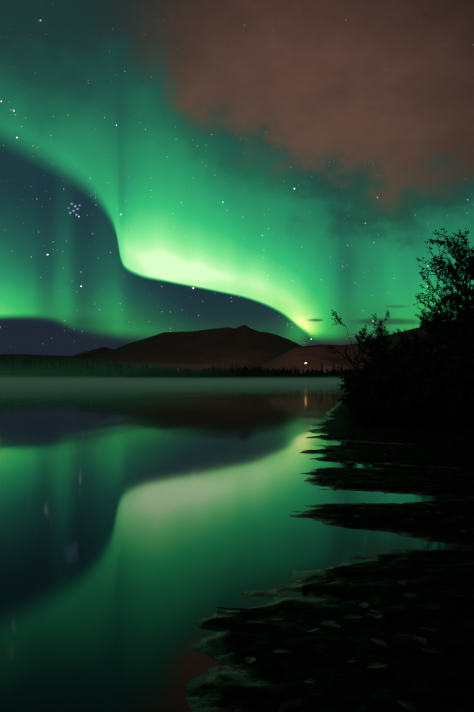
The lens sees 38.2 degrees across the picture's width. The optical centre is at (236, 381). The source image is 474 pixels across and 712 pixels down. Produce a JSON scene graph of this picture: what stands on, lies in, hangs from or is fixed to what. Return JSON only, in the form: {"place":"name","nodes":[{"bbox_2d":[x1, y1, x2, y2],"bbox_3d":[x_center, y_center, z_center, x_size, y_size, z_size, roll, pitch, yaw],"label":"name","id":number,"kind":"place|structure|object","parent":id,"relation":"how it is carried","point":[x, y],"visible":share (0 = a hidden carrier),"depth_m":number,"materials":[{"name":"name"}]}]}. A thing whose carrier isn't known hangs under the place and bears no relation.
{"place":"outdoors","nodes":[
{"label":"outdoors","id":0,"kind":"place"},
{"bbox_2d":[0,320,452,376],"bbox_3d":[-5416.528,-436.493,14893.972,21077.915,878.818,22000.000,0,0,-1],"label":"mountains","id":1,"kind":"structure","parent":0,"point":[242,346],"depth_m":6997.82,"materials":[{"name":"black stone"}]},
{"bbox_2d":[0,383,473,711],"bbox_3d":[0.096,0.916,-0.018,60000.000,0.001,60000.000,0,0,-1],"label":"lake water","id":2,"kind":"structure","parent":0,"point":[143,528],"depth_m":4.28,"materials":[{"name":"green liquid"}]},
{"bbox_2d":[0,0,473,388],"label":"sky","id":3,"kind":"structure","parent":0,"point":[270,166],"materials":[{"name":"green"}]},
{"bbox_2d":[4,379,473,711],"bbox_3d":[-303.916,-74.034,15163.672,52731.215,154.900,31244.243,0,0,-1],"label":"ground","id":4,"kind":"structure","parent":0,"point":[411,671],"depth_m":2.63,"materials":[{"name":"black soil"}]},
{"bbox_2d":[0,354,352,381],"bbox_3d":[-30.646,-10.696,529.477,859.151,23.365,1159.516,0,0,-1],"label":"treeline","id":5,"kind":"object","parent":4,"relation":"on","point":[246,372],"visible":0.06,"depth_m":472.99,"materials":[{"name":"black plant"}]},
{"bbox_2d":[217,429,473,711],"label":"driftwood twigs","id":6,"kind":"object","parent":4,"relation":"on","point":[295,703],"visible":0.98,"depth_m":3.05,"materials":[{"name":"brown wood"}]},
{"bbox_2d":[245,447,473,710],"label":"rocks","id":7,"kind":"object","parent":4,"relation":"on","point":[430,649],"visible":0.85,"depth_m":2.48,"materials":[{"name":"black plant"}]},
{"bbox_2d":[327,308,422,368],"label":"bush","id":8,"kind":"object","parent":4,"relation":"on","point":[381,336],"visible":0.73,"depth_m":46.41,"materials":[{"name":"black plant"}]},
{"bbox_2d":[337,338,473,419],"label":"bank scrub","id":9,"kind":"object","parent":4,"relation":"on","point":[441,370],"visible":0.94,"depth_m":15.51,"materials":[{"name":"black plant"}]},
{"bbox_2d":[386,318,467,364],"bbox_3d":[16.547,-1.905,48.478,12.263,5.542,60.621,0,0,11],"label":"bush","id":10,"kind":"object","parent":4,"relation":"on","point":[429,338],"depth_m":25.92,"materials":[{"name":"black plant"}]},
{"bbox_2d":[401,228,473,356],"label":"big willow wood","id":11,"kind":"object","parent":4,"relation":"on","point":[465,324],"visible":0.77,"depth_m":18.49,"materials":[{"name":"black plant"}]},
{"bbox_2d":[324,381,473,426],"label":"sedge grass","id":12,"kind":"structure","parent":0,"point":[377,415],"depth_m":13.81,"materials":[{"name":"black plant"}]}
]}

